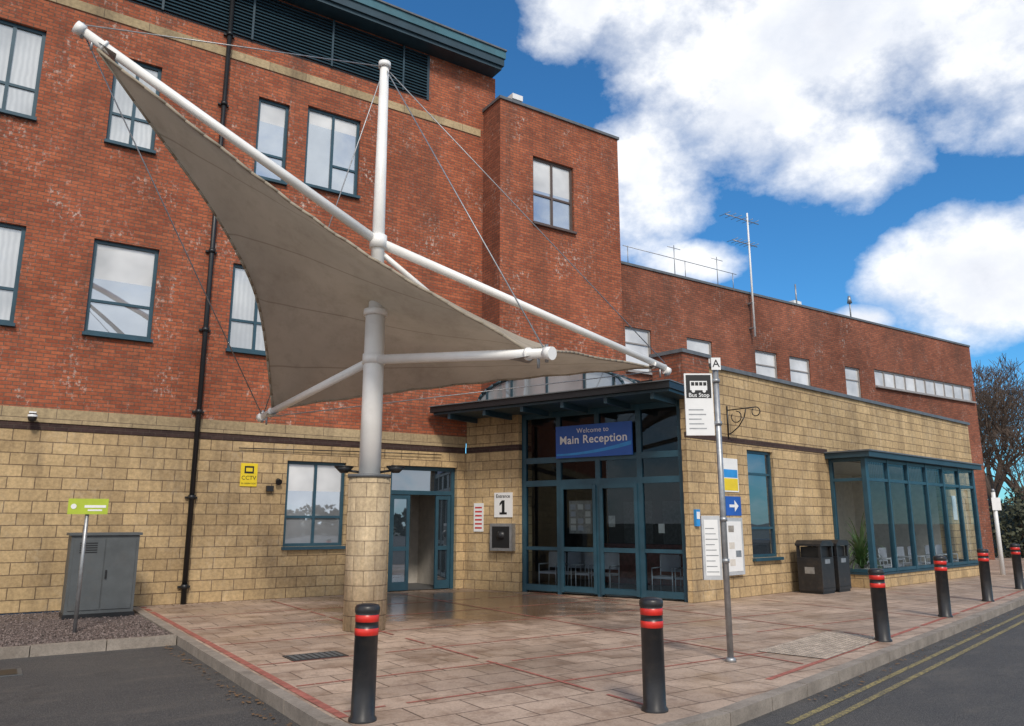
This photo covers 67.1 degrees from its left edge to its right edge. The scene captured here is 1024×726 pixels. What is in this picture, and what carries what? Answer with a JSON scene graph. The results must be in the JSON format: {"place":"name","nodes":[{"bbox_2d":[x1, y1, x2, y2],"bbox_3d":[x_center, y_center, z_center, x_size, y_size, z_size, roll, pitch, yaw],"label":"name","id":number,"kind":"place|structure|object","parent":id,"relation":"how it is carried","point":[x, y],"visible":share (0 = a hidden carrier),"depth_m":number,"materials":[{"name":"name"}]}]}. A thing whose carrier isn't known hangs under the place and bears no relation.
{"place":"outdoors","nodes":[
{"label":"outdoors","id":0,"kind":"place"},
{"bbox_2d":[0,551,1023,725],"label":"road","id":1,"kind":"structure","parent":0,"point":[982,684],"depth_m":8.15,"materials":[{"name":"grey asphalt"}]},
{"bbox_2d":[0,668,22,676],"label":"manhole cover","id":2,"kind":"object","parent":1,"relation":"in","point":[10,672],"visible":1,"depth_m":9.17,"materials":[{"name":"grey paint"}]},
{"bbox_2d":[0,611,169,646],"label":"gravel bed","id":3,"kind":"object","parent":1,"relation":"on","point":[20,629],"visible":0.86,"depth_m":12.16,"materials":[{"name":"grey gravel"}]},
{"bbox_2d":[67,498,108,632],"bbox_3d":[-6.667,3.146,11.974,0.560,2.050,0.088,5,-13,-22],"label":"post sign","id":4,"kind":"object","parent":3,"relation":"on","point":[86,507],"visible":0.91,"depth_m":12.06,"materials":[{"name":"galvanised steel"},{"name":"green plastic"}]},
{"bbox_2d":[59,532,142,619],"bbox_3d":[-7.486,3.838,14.054,1.180,1.470,0.680,8,-14,-33],"label":"utility cabinet","id":5,"kind":"object","parent":3,"relation":"on","point":[109,574],"visible":1,"depth_m":13.80,"materials":[{"name":"grey metal"}]},
{"bbox_2d":[0,634,176,659],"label":"bed kerb","id":6,"kind":"structure","parent":1,"relation":"on","point":[47,649],"depth_m":10.65,"materials":[{"name":"concrete"}]},
{"bbox_2d":[133,595,1023,725],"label":"kerb","id":7,"kind":"structure","parent":1,"relation":"on","point":[300,712],"depth_m":8.30,"materials":[{"name":"concrete"}]},
{"bbox_2d":[786,612,1023,725],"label":"double yellow lines","id":8,"kind":"object","parent":1,"relation":"on","point":[839,714],"visible":1,"depth_m":8.80,"materials":[{"name":"paint"}]},
{"bbox_2d":[972,353,1023,533],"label":"bare tree","id":9,"kind":"object","parent":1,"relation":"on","point":[997,487],"visible":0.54,"depth_m":41.92,"materials":[{"name":"brown plant"}]},
{"bbox_2d":[973,360,1023,551],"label":"bare tree","id":10,"kind":"object","parent":1,"relation":"on","point":[976,388],"visible":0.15,"depth_m":47.33,"materials":[{"name":"brown plant"}]},
{"bbox_2d":[976,393,1023,499],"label":"bare tree","id":11,"kind":"object","parent":1,"relation":"on","point":[1007,480],"visible":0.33,"depth_m":42.54,"materials":[{"name":"brown plant"}]},
{"bbox_2d":[980,421,1023,549],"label":"bare tree","id":12,"kind":"object","parent":1,"relation":"on","point":[1007,435],"visible":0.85,"depth_m":38.45,"materials":[{"name":"brown plant"}]},
{"bbox_2d":[465,399,693,602],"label":"entrance pier","id":13,"kind":"structure","parent":0,"point":[493,455],"depth_m":19.24,"materials":[{"name":"beige brick"}]},
{"bbox_2d":[474,503,483,531],"bbox_3d":[-0.841,3.888,19.452,0.300,0.700,0.022,-8,-14,35],"label":"wall notice","id":14,"kind":"object","parent":13,"relation":"attached to","point":[478,517],"depth_m":19.43,"materials":[{"name":"white plastic"}]},
{"bbox_2d":[490,523,514,550],"bbox_3d":[-0.243,4.245,18.828,0.660,0.650,0.279,-8,-14,35],"label":"smoking bin","id":15,"kind":"object","parent":13,"relation":"attached to","point":[502,536],"visible":1,"depth_m":18.73,"materials":[{"name":"metal"}]},
{"bbox_2d":[494,492,512,516],"bbox_3d":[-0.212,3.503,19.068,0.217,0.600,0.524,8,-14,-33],"label":"entrance number sign","id":16,"kind":"object","parent":13,"relation":"attached to","point":[503,504],"visible":1,"depth_m":19.05,"materials":[{"name":"white plastic"}]},
{"bbox_2d":[136,556,1023,725],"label":"pavement","id":17,"kind":"structure","parent":0,"point":[696,688],"depth_m":10.56,"materials":[{"name":"stone"}]},
{"bbox_2d":[0,0,494,613],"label":"wall","id":18,"kind":"structure","parent":17,"relation":"on","point":[72,186],"depth_m":16.57,"materials":[{"name":"red brick"}]},
{"bbox_2d":[0,223,25,326],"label":"window","id":19,"kind":"structure","parent":18,"relation":"attached to","point":[12,238],"depth_m":15.16,"materials":[{"name":"white glass"}]},
{"bbox_2d":[0,19,46,121],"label":"window","id":20,"kind":"structure","parent":18,"relation":"attached to","point":[21,53],"depth_m":15.84,"materials":[{"name":"white glass"}]},
{"bbox_2d":[82,239,158,342],"bbox_3d":[-8.145,-1.500,16.149,1.310,2.070,0.240,8,-14,-33],"label":"window","id":21,"kind":"structure","parent":18,"relation":"attached to","point":[121,293],"depth_m":16.21,"materials":[{"name":"grey glass"}]},
{"bbox_2d":[104,60,161,154],"bbox_3d":[-8.269,-5.656,16.916,1.010,2.120,0.240,8,-14,-33],"label":"window","id":22,"kind":"structure","parent":18,"relation":"attached to","point":[140,129],"depth_m":16.88,"materials":[{"name":"white glass"}]},
{"bbox_2d":[177,0,234,604],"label":"downpipe","id":23,"kind":"object","parent":18,"relation":"attached to","point":[191,496],"visible":0.88,"depth_m":16.68,"materials":[{"name":"black metal"}]},
{"bbox_2d":[0,0,480,452],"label":"string courses","id":24,"kind":"object","parent":18,"relation":"attached to","point":[16,417],"visible":1,"depth_m":17.19,"materials":[{"name":"stone"}]},
{"bbox_2d":[28,411,37,421],"bbox_3d":[-9.157,1.024,14.743,0.170,0.220,0.265,8,-14,-33],"label":"security camera","id":25,"kind":"object","parent":24,"relation":"attached to","point":[32,416],"visible":1,"depth_m":14.66,"materials":[{"name":"white plastic"}]},
{"bbox_2d":[225,264,265,355],"bbox_3d":[-5.835,-1.191,17.656,1.260,2.070,0.240,8,-14,-33],"label":"window","id":26,"kind":"structure","parent":18,"relation":"attached to","point":[245,334],"depth_m":17.57,"materials":[{"name":"grey glass"}]},
{"bbox_2d":[240,463,257,486],"bbox_3d":[-5.761,2.447,16.907,0.360,0.500,0.026,8,-14,-33],"label":"cctv warning sign","id":27,"kind":"object","parent":18,"relation":"attached to","point":[248,474],"visible":1,"depth_m":16.90,"materials":[{"name":"yellow plastic"}]},
{"bbox_2d":[254,98,288,185],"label":"window","id":28,"kind":"structure","parent":18,"relation":"attached to","point":[271,133],"depth_m":18.66,"materials":[{"name":"grey glass"}]},
{"bbox_2d":[266,478,281,490],"bbox_3d":[-5.270,2.697,17.114,0.318,0.294,0.152,8,-14,-33],"label":"wall light","id":29,"kind":"object","parent":18,"relation":"attached to","point":[278,482],"visible":1,"depth_m":17.08,"materials":[{"name":"black metal"}]},
{"bbox_2d":[127,0,429,100],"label":"louvre panel","id":30,"kind":"object","parent":18,"relation":"attached to","point":[245,27],"visible":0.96,"depth_m":19.52,"materials":[{"name":"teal metal"}]},
{"bbox_2d":[281,461,345,549],"bbox_3d":[-4.503,3.248,17.651,1.460,1.970,0.240,8,-14,-33],"label":"window","id":31,"kind":"structure","parent":18,"relation":"attached to","point":[313,514],"depth_m":17.71,"materials":[{"name":"glass"}]},
{"bbox_2d":[303,107,359,199],"bbox_3d":[-4.503,-5.274,19.399,1.460,2.170,0.240,8,-14,-33],"label":"window","id":32,"kind":"structure","parent":18,"relation":"attached to","point":[331,141],"depth_m":19.46,"materials":[{"name":"grey glass"}]},
{"bbox_2d":[239,447,441,454],"bbox_3d":[-3.871,2.091,18.207,5.000,0.102,0.035,8,-14,-33],"label":"wall cable","id":33,"kind":"object","parent":18,"relation":"attached to","point":[335,450],"depth_m":17.93,"materials":[{"name":"black metal"}]},
{"bbox_2d":[282,0,506,77],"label":"roof","id":34,"kind":"structure","parent":18,"relation":"on","point":[391,22],"depth_m":20.81,"materials":[{"name":"teal metal"}]},
{"bbox_2d":[387,466,454,591],"bbox_3d":[-2.266,4.084,19.160,1.850,3.000,0.080,8,-14,-33],"label":"side door","id":35,"kind":"structure","parent":18,"relation":"attached to","point":[407,482],"depth_m":19.25,"materials":[{"name":"teal paint"}]},
{"bbox_2d":[282,651,348,660],"bbox_3d":[-2.451,3.652,9.635,0.700,0.014,0.450,8,-14,-33],"label":"drain cover","id":36,"kind":"object","parent":17,"relation":"on","point":[313,656],"visible":1,"depth_m":9.60,"materials":[{"name":"black metal"}]},
{"bbox_2d":[348,603,379,723],"bbox_3d":[-1.260,2.559,6.628,0.240,0.950,0.240,8,-14,-33],"label":"bollard","id":37,"kind":"object","parent":17,"relation":"on","point":[363,694],"visible":1,"depth_m":6.55,"materials":[{"name":"black plastic"}]},
{"bbox_2d":[72,21,671,631],"bbox_3d":[-1.480,-0.665,12.929,10.292,9.800,5.663,1,-12,-6],"label":"tensile canopy","id":38,"kind":"object","parent":17,"relation":"on","point":[342,317],"visible":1,"depth_m":12.82,"materials":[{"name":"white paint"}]},
{"bbox_2d":[392,494,447,590],"bbox_3d":[-2.845,4.210,20.022,1.950,3.100,1.990,8,-14,-33],"label":"side lobby","id":39,"kind":"object","parent":17,"relation":"on","point":[421,545],"visible":0.23,"depth_m":21.02,"materials":[{"name":"paint"}]},
{"bbox_2d":[141,583,1023,717],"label":"paving lines","id":40,"kind":"object","parent":17,"relation":"on","point":[333,711],"visible":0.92,"depth_m":9.80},
{"bbox_2d":[529,407,684,600],"bbox_3d":[2.809,3.576,19.819,4.280,4.260,5.279,16,-19,-53],"label":"entrance lobby","id":41,"kind":"object","parent":17,"relation":"on","point":[662,500],"visible":0.39,"depth_m":21.58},
{"bbox_2d":[481,95,623,392],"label":"stair tower","id":42,"kind":"structure","parent":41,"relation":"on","point":[537,269],"depth_m":21.77,"materials":[{"name":"red brick"}]},
{"bbox_2d":[508,93,522,101],"bbox_3d":[0.083,-7.499,22.263,0.350,0.380,0.300,8,-14,-33],"label":"roof floodlight","id":43,"kind":"object","parent":42,"relation":"on","point":[516,97],"visible":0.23,"depth_m":22.16,"materials":[{"name":"metal"}]},
{"bbox_2d":[533,157,576,234],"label":"window","id":44,"kind":"structure","parent":42,"relation":"attached to","point":[552,195],"depth_m":22.14,"materials":[{"name":"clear glass"}]},
{"bbox_2d":[539,551,565,585],"bbox_3d":[0.988,5.060,18.743,0.511,0.921,0.493,-8,-14,35],"label":"chair","id":45,"kind":"object","parent":41,"relation":"on","point":[552,559],"visible":0.67,"depth_m":18.94,"materials":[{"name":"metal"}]},
{"bbox_2d":[428,379,683,422],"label":"porch roof","id":46,"kind":"structure","parent":41,"relation":"on","point":[667,391],"depth_m":17.44,"materials":[{"name":"teal metal"}]},
{"bbox_2d":[477,372,638,400],"bbox_3d":[1.920,0.748,19.382,4.067,0.664,3.935,-8,-14,35],"label":"barrel rooflight","id":47,"kind":"object","parent":46,"relation":"on","point":[575,385],"visible":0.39,"depth_m":17.81,"materials":[{"name":"glass"}]},
{"bbox_2d":[649,348,710,383],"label":"brick pier","id":48,"kind":"structure","parent":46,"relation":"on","point":[679,362],"depth_m":17.10,"materials":[{"name":"brick"}]},
{"bbox_2d":[565,552,585,586],"bbox_3d":[1.435,4.995,18.428,0.511,0.921,0.493,-8,-14,35],"label":"chair","id":49,"kind":"object","parent":41,"relation":"on","point":[574,557],"visible":0.59,"depth_m":18.63,"materials":[{"name":"metal"}]},
{"bbox_2d":[570,552,593,586],"bbox_3d":[1.723,4.954,18.225,0.511,0.921,0.493,-8,-14,35],"label":"chair","id":50,"kind":"object","parent":41,"relation":"on","point":[589,559],"visible":0.59,"depth_m":18.41,"materials":[{"name":"metal"}]},
{"bbox_2d":[556,421,632,458],"bbox_3d":[1.883,1.798,17.971,2.031,0.760,0.041,-8,-14,35],"label":"reception sign","id":51,"kind":"object","parent":41,"relation":"attached to","point":[600,439],"visible":1,"depth_m":17.93,"materials":[{"name":"blue plastic"}]},
{"bbox_2d":[522,400,687,601],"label":"entrance glazing","id":52,"kind":"structure","parent":41,"relation":"attached to","point":[597,484],"depth_m":17.53,"materials":[{"name":"teal metal"}]},
{"bbox_2d":[569,500,664,533],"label":"door posters","id":53,"kind":"object","parent":52,"relation":"attached to","point":[580,518],"depth_m":17.94,"materials":[{"name":"paper"}]},
{"bbox_2d":[591,553,619,588],"bbox_3d":[2.170,4.889,17.910,0.511,0.921,0.493,-8,-14,35],"label":"chair","id":54,"kind":"object","parent":41,"relation":"on","point":[611,560],"visible":0.67,"depth_m":18.03,"materials":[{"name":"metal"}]},
{"bbox_2d":[651,554,681,591],"bbox_3d":[3.413,4.710,17.035,0.511,0.921,0.493,-8,-14,35],"label":"chair","id":55,"kind":"object","parent":41,"relation":"on","point":[669,563],"visible":0.78,"depth_m":17.20,"materials":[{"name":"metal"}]},
{"bbox_2d":[674,567,683,591],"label":"chair","id":56,"kind":"object","parent":41,"relation":"on","point":[679,578],"visible":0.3,"depth_m":16.66,"materials":[{"name":"metal"}]},
{"bbox_2d":[639,597,668,713],"bbox_3d":[1.272,2.619,6.970,0.240,0.970,0.240,7,-13,-33],"label":"bollard","id":57,"kind":"object","parent":17,"relation":"on","point":[653,662],"visible":1,"depth_m":6.89,"materials":[{"name":"black plastic"}]},
{"bbox_2d":[683,358,736,662],"bbox_3d":[2.457,1.763,9.639,0.480,3.720,0.136,0,-12,-1],"label":"bus stop sign","id":58,"kind":"object","parent":17,"relation":"on","point":[700,392],"visible":1,"depth_m":9.70,"materials":[{"name":"metal"}]},
{"bbox_2d":[795,540,835,593],"bbox_3d":[7.203,4.823,18.311,0.640,1.210,0.640,10,-15,-41],"label":"litter bin","id":59,"kind":"object","parent":17,"relation":"on","point":[815,566],"visible":1,"depth_m":18.12,"materials":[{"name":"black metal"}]},
{"bbox_2d":[757,631,875,658],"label":"tactile paving","id":60,"kind":"structure","parent":17,"relation":"on","point":[825,645],"depth_m":10.42,"materials":[{"name":"beige concrete"}]},
{"bbox_2d":[684,368,977,602],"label":"stone wall","id":61,"kind":"structure","parent":17,"relation":"on","point":[796,432],"depth_m":19.32,"materials":[{"name":"stone"}]},
{"bbox_2d":[694,509,699,525],"bbox_3d":[3.926,3.279,16.359,0.150,0.350,0.065,10,-15,-41],"label":"door push pad","id":62,"kind":"object","parent":61,"relation":"attached to","point":[696,517],"depth_m":16.32,"materials":[{"name":"blue plastic"}]},
{"bbox_2d":[723,458,738,491],"bbox_3d":[4.939,2.536,17.461,0.600,0.750,0.023,10,-15,-41],"label":"wall information sign","id":63,"kind":"object","parent":61,"relation":"attached to","point":[731,482],"visible":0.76,"depth_m":17.46,"materials":[{"name":"white plastic"}]},
{"bbox_2d":[725,496,741,515],"bbox_3d":[4.977,3.213,17.355,0.600,0.420,0.024,10,-15,-41],"label":"direction arrow sign","id":64,"kind":"object","parent":61,"relation":"attached to","point":[733,505],"visible":0.91,"depth_m":17.34,"materials":[{"name":"blue plastic"}]},
{"bbox_2d":[726,518,744,575],"bbox_3d":[4.890,4.045,17.055,0.700,1.230,0.098,10,-15,-41],"label":"notice board","id":65,"kind":"object","parent":61,"relation":"attached to","point":[735,545],"visible":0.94,"depth_m":17.03,"materials":[{"name":"paper"}]},
{"bbox_2d":[726,406,759,438],"bbox_3d":[5.220,1.297,17.395,0.033,0.750,0.859,10,-15,-41],"label":"hanging basket bracket","id":66,"kind":"object","parent":61,"relation":"attached to","point":[727,410],"visible":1,"depth_m":17.51,"materials":[{"name":"black metal"}]},
{"bbox_2d":[747,450,783,561],"bbox_3d":[5.909,3.349,18.217,1.210,2.540,0.240,10,-15,-41],"label":"window","id":67,"kind":"structure","parent":61,"relation":"attached to","point":[761,506],"depth_m":18.34,"materials":[{"name":"glass"}]},
{"bbox_2d":[639,363,969,424],"bbox_3d":[8.207,1.659,24.681,17.250,0.370,6.060,10,-15,-41],"label":"coping","id":68,"kind":"object","parent":61,"relation":"on","point":[754,375],"visible":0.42,"depth_m":21.14,"materials":[{"name":"metal"}]},
{"bbox_2d":[828,457,982,572],"bbox_3d":[11.698,4.471,22.539,7.850,2.960,0.990,10,-15,-41],"label":"bay window","id":69,"kind":"structure","parent":61,"relation":"attached to","point":[865,479],"depth_m":21.40,"materials":[{"name":"teal metal"}]},
{"bbox_2d":[824,449,982,470],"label":"bay roof","id":70,"kind":"structure","parent":69,"relation":"on","point":[886,455],"depth_m":21.23,"materials":[{"name":"teal metal"}]},
{"bbox_2d":[869,462,965,484],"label":"bay blinds","id":71,"kind":"object","parent":69,"relation":"in","point":[961,477],"visible":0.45,"depth_m":23.09,"materials":[{"name":"grey fabric"}]},
{"bbox_2d":[951,496,957,519],"bbox_3d":[14.932,4.885,26.054,0.350,0.800,0.020,10,-15,-41],"label":"wall sign","id":72,"kind":"object","parent":61,"relation":"attached to","point":[954,508],"visible":1,"depth_m":26.02,"materials":[{"name":"white plastic"}]},
{"bbox_2d":[816,539,851,591],"bbox_3d":[7.800,4.930,18.831,0.640,1.210,0.640,10,-15,-41],"label":"litter bin","id":73,"kind":"object","parent":17,"relation":"on","point":[842,571],"visible":0.52,"depth_m":18.57,"materials":[{"name":"black metal"}]},
{"bbox_2d":[868,568,892,641],"bbox_3d":[5.218,3.429,10.965,0.240,0.990,0.240,6,-13,-33],"label":"bollard","id":74,"kind":"object","parent":17,"relation":"on","point":[879,605],"visible":1,"depth_m":10.89,"materials":[{"name":"black plastic"}]},
{"bbox_2d":[829,462,942,568],"bbox_3d":[10.704,4.793,23.614,7.770,3.400,4.000,10,-15,-41],"label":"bay interior","id":75,"kind":"object","parent":17,"relation":"on","point":[850,499],"visible":0.24,"depth_m":26.66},
{"bbox_2d":[844,513,885,568],"bbox_3d":[9.104,4.858,20.189,1.210,1.896,1.134,-5,-13,23],"label":"potted plant","id":76,"kind":"object","parent":75,"relation":"in","point":[860,549],"visible":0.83,"depth_m":20.06,"materials":[{"name":"green plant"}]},
{"bbox_2d":[867,553,891,568],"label":"chair","id":77,"kind":"object","parent":75,"relation":"in","point":[883,566],"visible":0.32,"depth_m":21.09,"materials":[{"name":"metal"}]},
{"bbox_2d":[878,547,903,568],"bbox_3d":[10.639,5.656,21.646,0.511,0.921,0.494,10,-15,-41],"label":"chair","id":78,"kind":"object","parent":75,"relation":"in","point":[882,552],"visible":0.38,"depth_m":21.78,"materials":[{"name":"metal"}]},
{"bbox_2d":[897,547,921,566],"bbox_3d":[11.535,5.816,22.427,0.511,0.921,0.494,10,-15,-41],"label":"chair","id":79,"kind":"object","parent":75,"relation":"in","point":[900,551],"visible":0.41,"depth_m":22.55,"materials":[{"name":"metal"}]},
{"bbox_2d":[907,546,930,565],"bbox_3d":[12.133,5.923,22.948,0.511,0.921,0.494,10,-15,-41],"label":"chair","id":80,"kind":"object","parent":75,"relation":"in","point":[909,552],"visible":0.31,"depth_m":23.00,"materials":[{"name":"metal"}]},
{"bbox_2d":[924,545,947,561],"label":"chair","id":81,"kind":"object","parent":75,"relation":"in","point":[926,547],"visible":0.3,"depth_m":23.89,"materials":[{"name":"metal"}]},
{"bbox_2d":[934,545,958,561],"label":"chair","id":82,"kind":"object","parent":75,"relation":"in","point":[938,549],"visible":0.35,"depth_m":24.45,"materials":[{"name":"metal"}]},
{"bbox_2d":[850,563,979,587],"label":"bay plinth","id":83,"kind":"structure","parent":17,"relation":"on","point":[898,578],"depth_m":20.77,"materials":[{"name":"beige stone"}]},
{"bbox_2d":[933,555,952,617],"bbox_3d":[7.654,3.966,13.732,0.240,1.050,0.240,8,-13,-33],"label":"bollard","id":84,"kind":"object","parent":17,"relation":"on","point":[942,587],"visible":1,"depth_m":13.66,"materials":[{"name":"black plastic"}]},
{"bbox_2d":[977,549,994,601],"bbox_3d":[10.047,4.497,16.397,0.240,1.080,0.240,9,-14,-33],"label":"bollard","id":85,"kind":"object","parent":17,"relation":"on","point":[985,575],"visible":1,"depth_m":16.33,"materials":[{"name":"black plastic"}]},
{"bbox_2d":[991,489,1005,574],"bbox_3d":[15.513,5.374,24.654,0.320,2.680,0.164,2,-12,-10],"label":"white sign post","id":86,"kind":"object","parent":17,"relation":"on","point":[996,503],"visible":1,"depth_m":24.63,"materials":[{"name":"plastic"}]},
{"bbox_2d":[1010,544,1023,588],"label":"bollard","id":87,"kind":"object","parent":17,"relation":"on","point":[1017,566],"visible":1,"depth_m":19.27,"materials":[{"name":"black plastic"}]},
{"bbox_2d":[383,0,1023,504],"label":"sky","id":88,"kind":"structure","parent":0,"point":[875,148],"materials":[{"name":"blue"}]},
{"bbox_2d":[789,284,801,304],"bbox_3d":[10.897,-2.512,29.803,0.450,1.000,0.329,8,-14,-33],"label":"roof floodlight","id":89,"kind":"object","parent":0,"point":[796,301],"visible":0.5,"depth_m":29.65,"materials":[{"name":"metal"}]},
{"bbox_2d":[606,261,994,559],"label":"wing wall","id":90,"kind":"structure","parent":0,"point":[669,311],"depth_m":28.91,"materials":[{"name":"red brick"}]},
{"bbox_2d":[625,326,651,375],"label":"window","id":91,"kind":"structure","parent":90,"relation":"attached to","point":[634,341],"depth_m":24.23,"materials":[{"name":"white glass"}]},
{"bbox_2d":[623,245,736,287],"bbox_3d":[5.806,-3.349,26.222,5.400,1.200,0.028,8,-14,-33],"label":"roof railing","id":92,"kind":"object","parent":90,"relation":"on","point":[716,259],"visible":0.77,"depth_m":26.20,"materials":[{"name":"metal"}]},
{"bbox_2d":[687,338,710,362],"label":"window","id":93,"kind":"structure","parent":90,"relation":"attached to","point":[701,346],"depth_m":25.84,"materials":[{"name":"white glass"}]},
{"bbox_2d":[720,211,758,336],"bbox_3d":[8.271,-3.213,27.381,1.807,4.600,0.500,8,-14,-33],"label":"tv aerial","id":94,"kind":"object","parent":90,"relation":"attached to","point":[752,297],"visible":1,"depth_m":27.50,"materials":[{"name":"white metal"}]},
{"bbox_2d":[755,350,776,377],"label":"window","id":95,"kind":"structure","parent":90,"relation":"attached to","point":[766,364],"depth_m":27.62,"materials":[{"name":"white glass"}]},
{"bbox_2d":[789,356,809,385],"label":"window","id":96,"kind":"structure","parent":90,"relation":"attached to","point":[799,370],"depth_m":28.65,"materials":[{"name":"white glass"}]},
{"bbox_2d":[847,296,851,316],"bbox_3d":[13.823,-2.202,31.562,0.185,1.100,0.185,2,-12,-11],"label":"roof vent","id":97,"kind":"object","parent":90,"relation":"on","point":[849,301],"visible":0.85,"depth_m":31.57,"materials":[{"name":"metal"}]},
{"bbox_2d":[845,366,860,397],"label":"window","id":98,"kind":"structure","parent":90,"relation":"attached to","point":[852,381],"depth_m":30.43,"materials":[{"name":"white glass"}]},
{"bbox_2d":[874,369,976,403],"bbox_3d":[17.901,1.048,33.301,7.860,0.770,0.240,8,-14,-33],"label":"window","id":99,"kind":"structure","parent":90,"relation":"attached to","point":[910,384],"depth_m":33.20,"materials":[{"name":"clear glass"}]},
{"label":"ground","id":100,"kind":"structure","parent":0,"visible":0},
{"bbox_2d":[976,386,1023,512],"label":"bare tree","id":101,"kind":"object","parent":100,"relation":"on","point":[991,481],"visible":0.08,"depth_m":50.78,"materials":[{"name":"brown plant"}]},
{"bbox_2d":[989,486,1023,557],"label":"hedge","id":102,"kind":"object","parent":100,"relation":"on","point":[1009,522],"visible":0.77,"depth_m":36.43,"materials":[{"name":"green plant"}]}
]}

